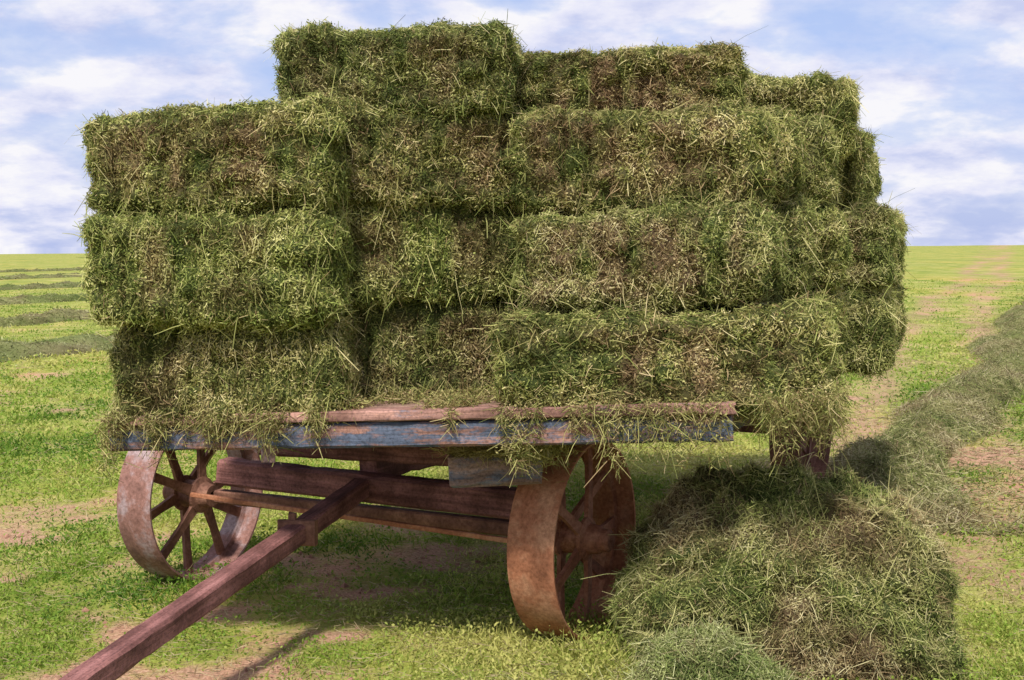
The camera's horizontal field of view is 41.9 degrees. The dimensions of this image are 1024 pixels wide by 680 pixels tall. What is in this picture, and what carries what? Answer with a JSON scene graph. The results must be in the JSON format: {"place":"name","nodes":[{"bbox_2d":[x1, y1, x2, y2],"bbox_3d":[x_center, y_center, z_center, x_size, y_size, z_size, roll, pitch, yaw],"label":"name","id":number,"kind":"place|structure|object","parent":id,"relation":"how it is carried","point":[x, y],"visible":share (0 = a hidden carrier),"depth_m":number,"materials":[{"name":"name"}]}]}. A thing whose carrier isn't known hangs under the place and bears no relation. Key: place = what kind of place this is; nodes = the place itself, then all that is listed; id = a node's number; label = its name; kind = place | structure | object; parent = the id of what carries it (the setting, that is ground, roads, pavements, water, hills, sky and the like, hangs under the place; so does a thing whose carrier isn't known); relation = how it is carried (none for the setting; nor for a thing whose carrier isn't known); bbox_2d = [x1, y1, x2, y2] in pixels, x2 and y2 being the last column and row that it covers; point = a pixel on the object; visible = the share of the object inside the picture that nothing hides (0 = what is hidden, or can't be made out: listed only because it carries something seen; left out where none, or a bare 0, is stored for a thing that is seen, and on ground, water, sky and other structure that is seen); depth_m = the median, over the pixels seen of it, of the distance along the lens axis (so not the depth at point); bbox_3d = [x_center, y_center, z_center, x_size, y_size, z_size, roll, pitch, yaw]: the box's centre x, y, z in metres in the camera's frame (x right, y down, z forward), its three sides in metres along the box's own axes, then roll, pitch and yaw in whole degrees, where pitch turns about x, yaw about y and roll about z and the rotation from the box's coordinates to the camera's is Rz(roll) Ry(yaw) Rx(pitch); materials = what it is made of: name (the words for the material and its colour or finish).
{"place":"outdoors","nodes":[
{"label":"outdoors","id":0,"kind":"place"},
{"bbox_2d":[0,245,1023,679],"bbox_3d":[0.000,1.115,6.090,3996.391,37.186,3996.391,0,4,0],"label":"ground","id":1,"kind":"structure","parent":0,"point":[998,265],"depth_m":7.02,"materials":[{"name":"green plant"}]},
{"bbox_2d":[0,280,83,291],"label":"hay windrow","id":2,"kind":"object","parent":1,"relation":"on","point":[63,284],"visible":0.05,"depth_m":58.34,"materials":[{"name":"green plant"}]},
{"bbox_2d":[0,272,84,279],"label":"hay windrow","id":3,"kind":"object","parent":1,"relation":"on","point":[25,276],"visible":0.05,"depth_m":81.37,"materials":[{"name":"green plant"}]},
{"bbox_2d":[0,267,85,272],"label":"hay windrow","id":4,"kind":"object","parent":1,"relation":"on","point":[39,270],"visible":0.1,"depth_m":112.65,"materials":[{"name":"green plant"}]},
{"bbox_2d":[0,293,89,305],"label":"hay windrow","id":5,"kind":"object","parent":1,"relation":"on","point":[31,298],"visible":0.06,"depth_m":41.67,"materials":[{"name":"green plant"}]},
{"bbox_2d":[0,306,93,327],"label":"hay windrow","id":6,"kind":"object","parent":1,"relation":"on","point":[55,314],"visible":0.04,"depth_m":29.66,"materials":[{"name":"green plant"}]},
{"bbox_2d":[0,330,114,368],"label":"hay windrow","id":7,"kind":"object","parent":1,"relation":"on","point":[16,349],"visible":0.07,"depth_m":20.27,"materials":[{"name":"green plant"}]},
{"bbox_2d":[58,395,831,679],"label":"hay wagon","id":8,"kind":"object","parent":1,"relation":"on","point":[535,522],"visible":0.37,"depth_m":5.34,"materials":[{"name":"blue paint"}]},
{"bbox_2d":[96,309,369,458],"bbox_3d":[-1.029,0.143,5.051,1.051,0.623,0.650,0,4,8],"label":"hay bale","id":9,"kind":"object","parent":8,"relation":"on","point":[295,368],"visible":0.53,"depth_m":4.82},
{"bbox_2d":[63,200,372,350],"bbox_3d":[-1.042,-0.207,4.932,1.080,0.652,0.712,0,2,5],"label":"hay bale","id":10,"kind":"object","parent":9,"relation":"on","point":[259,272],"visible":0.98,"depth_m":4.70},
{"bbox_2d":[66,70,361,225],"bbox_3d":[-1.055,-0.650,4.963,1.089,0.604,0.663,-3,1,9],"label":"hay bale","id":11,"kind":"object","parent":10,"relation":"on","point":[242,157],"visible":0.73,"depth_m":4.72},
{"bbox_2d":[350,296,521,449],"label":"hay bale","id":12,"kind":"object","parent":8,"relation":"on","point":[402,346],"visible":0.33,"depth_m":5.10},
{"bbox_2d":[329,202,532,325],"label":"hay bale","id":13,"kind":"object","parent":12,"relation":"on","point":[447,256],"visible":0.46,"depth_m":5.01},
{"bbox_2d":[79,371,872,488],"bbox_3d":[-0.124,0.299,4.913,2.824,0.488,0.738,1,4,11],"label":"loose hay","id":14,"kind":"object","parent":8,"relation":"on","point":[452,397],"visible":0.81,"depth_m":4.65},
{"bbox_2d":[478,284,854,434],"bbox_3d":[0.545,0.072,4.827,1.326,0.580,0.663,-2,4,3],"label":"hay bale","id":15,"kind":"object","parent":8,"relation":"on","point":[557,358],"visible":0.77,"depth_m":4.61},
{"bbox_2d":[499,195,795,317],"bbox_3d":[0.496,-0.290,4.931,1.108,0.552,0.669,-1,2,16],"label":"hay bale","id":16,"kind":"object","parent":15,"relation":"on","point":[666,257],"visible":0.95,"depth_m":4.69},
{"bbox_2d":[492,98,785,217],"bbox_3d":[0.481,-0.616,5.004,1.068,0.555,0.691,1,4,11],"label":"hay bale","id":17,"kind":"object","parent":16,"relation":"on","point":[573,161],"visible":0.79,"depth_m":4.79},
{"bbox_2d":[513,25,768,113],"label":"hay bale","id":18,"kind":"object","parent":17,"relation":"on","point":[661,78],"visible":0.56,"depth_m":5.08},
{"bbox_2d":[774,274,843,377],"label":"hay bale","id":19,"kind":"object","parent":8,"relation":"on","point":[829,308],"visible":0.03,"depth_m":5.24},
{"bbox_2d":[770,189,829,303],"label":"hay bale","id":20,"kind":"object","parent":19,"relation":"on","point":[800,222],"visible":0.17,"depth_m":5.19},
{"bbox_2d":[747,102,816,207],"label":"hay bale","id":21,"kind":"object","parent":20,"relation":"on","point":[792,159],"visible":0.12,"depth_m":5.14},
{"bbox_2d":[810,284,864,381],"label":"hay bale","id":22,"kind":"object","parent":8,"relation":"on","point":[838,298],"visible":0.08,"depth_m":5.64},
{"bbox_2d":[809,201,855,294],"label":"hay bale","id":23,"kind":"object","parent":22,"relation":"on","point":[833,253],"visible":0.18,"depth_m":5.59},
{"bbox_2d":[791,107,850,208],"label":"hay bale","id":24,"kind":"object","parent":23,"relation":"on","point":[819,133],"visible":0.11,"depth_m":5.57},
{"bbox_2d":[842,286,900,376],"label":"hay bale","id":25,"kind":"object","parent":8,"relation":"on","point":[894,295],"depth_m":6.59},
{"bbox_2d":[888,193,904,290],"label":"hay bale","id":26,"kind":"object","parent":25,"relation":"on","point":[895,248],"visible":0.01,"depth_m":6.66},
{"bbox_2d":[858,126,892,205],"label":"hay bale","id":27,"kind":"object","parent":26,"relation":"on","point":[868,192],"visible":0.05,"depth_m":6.54},
{"bbox_2d":[843,286,908,387],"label":"hay bale","id":28,"kind":"object","parent":8,"relation":"on","point":[871,345],"visible":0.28,"depth_m":6.01},
{"bbox_2d":[836,188,914,305],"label":"hay bale","id":29,"kind":"object","parent":28,"relation":"on","point":[874,235],"visible":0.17,"depth_m":5.99},
{"bbox_2d":[827,121,875,207],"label":"hay bale","id":30,"kind":"object","parent":29,"relation":"on","point":[852,181],"visible":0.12,"depth_m":6.03},
{"bbox_2d":[742,66,865,174],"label":"hay bale","id":31,"kind":"object","parent":30,"relation":"on","point":[825,92],"visible":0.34,"depth_m":5.83},
{"bbox_2d":[892,285,914,362],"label":"hay bale","id":32,"kind":"object","parent":8,"relation":"on","point":[900,326],"visible":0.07,"depth_m":6.93},
{"bbox_2d":[888,202,919,291],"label":"hay bale","id":33,"kind":"object","parent":32,"relation":"on","point":[900,255],"visible":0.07,"depth_m":6.96},
{"bbox_2d":[872,149,885,205],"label":"hay bale","id":34,"kind":"object","parent":33,"relation":"on","point":[877,188],"visible":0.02,"depth_m":6.90},
{"bbox_2d":[894,282,912,351],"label":"hay bale","id":35,"kind":"object","parent":8,"relation":"on","point":[902,293],"visible":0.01,"depth_m":7.49},
{"bbox_2d":[0,400,1023,679],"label":"soil clods","id":36,"kind":"object","parent":1,"relation":"on","point":[272,676],"visible":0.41,"depth_m":6.18,"materials":[{"name":"brown soil"}]},
{"bbox_2d":[448,610,984,679],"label":"loose hay pile","id":37,"kind":"object","parent":1,"relation":"on","point":[713,652],"visible":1,"depth_m":4.34,"materials":[{"name":"green plant"}]},
{"bbox_2d":[582,440,991,679],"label":"loose hay pile","id":38,"kind":"object","parent":1,"relation":"on","point":[839,575],"visible":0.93,"depth_m":4.74,"materials":[{"name":"green plant"}]},
{"bbox_2d":[636,282,1023,538],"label":"hay windrow","id":39,"kind":"object","parent":1,"relation":"on","point":[916,444],"visible":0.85,"depth_m":10.13,"materials":[{"name":"green plant"}]},
{"bbox_2d":[0,0,1023,253],"label":"sky","id":40,"kind":"structure","parent":0,"point":[943,79],"materials":[{"name":"blue"}]},
{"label":"hay bale","id":41,"kind":"object","parent":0,"visible":0},
{"bbox_2d":[297,93,546,247],"bbox_3d":[-0.359,-0.643,5.152,1.153,0.600,0.712,0,4,-12],"label":"hay bale","id":42,"kind":"object","parent":41,"relation":"on","point":[414,161],"visible":0.48,"depth_m":4.94},
{"bbox_2d":[262,11,527,134],"bbox_3d":[-0.429,-0.953,5.129,1.055,0.557,0.712,-1,4,3],"label":"hay bale","id":43,"kind":"object","parent":42,"relation":"on","point":[457,68],"visible":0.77,"depth_m":4.91}
]}

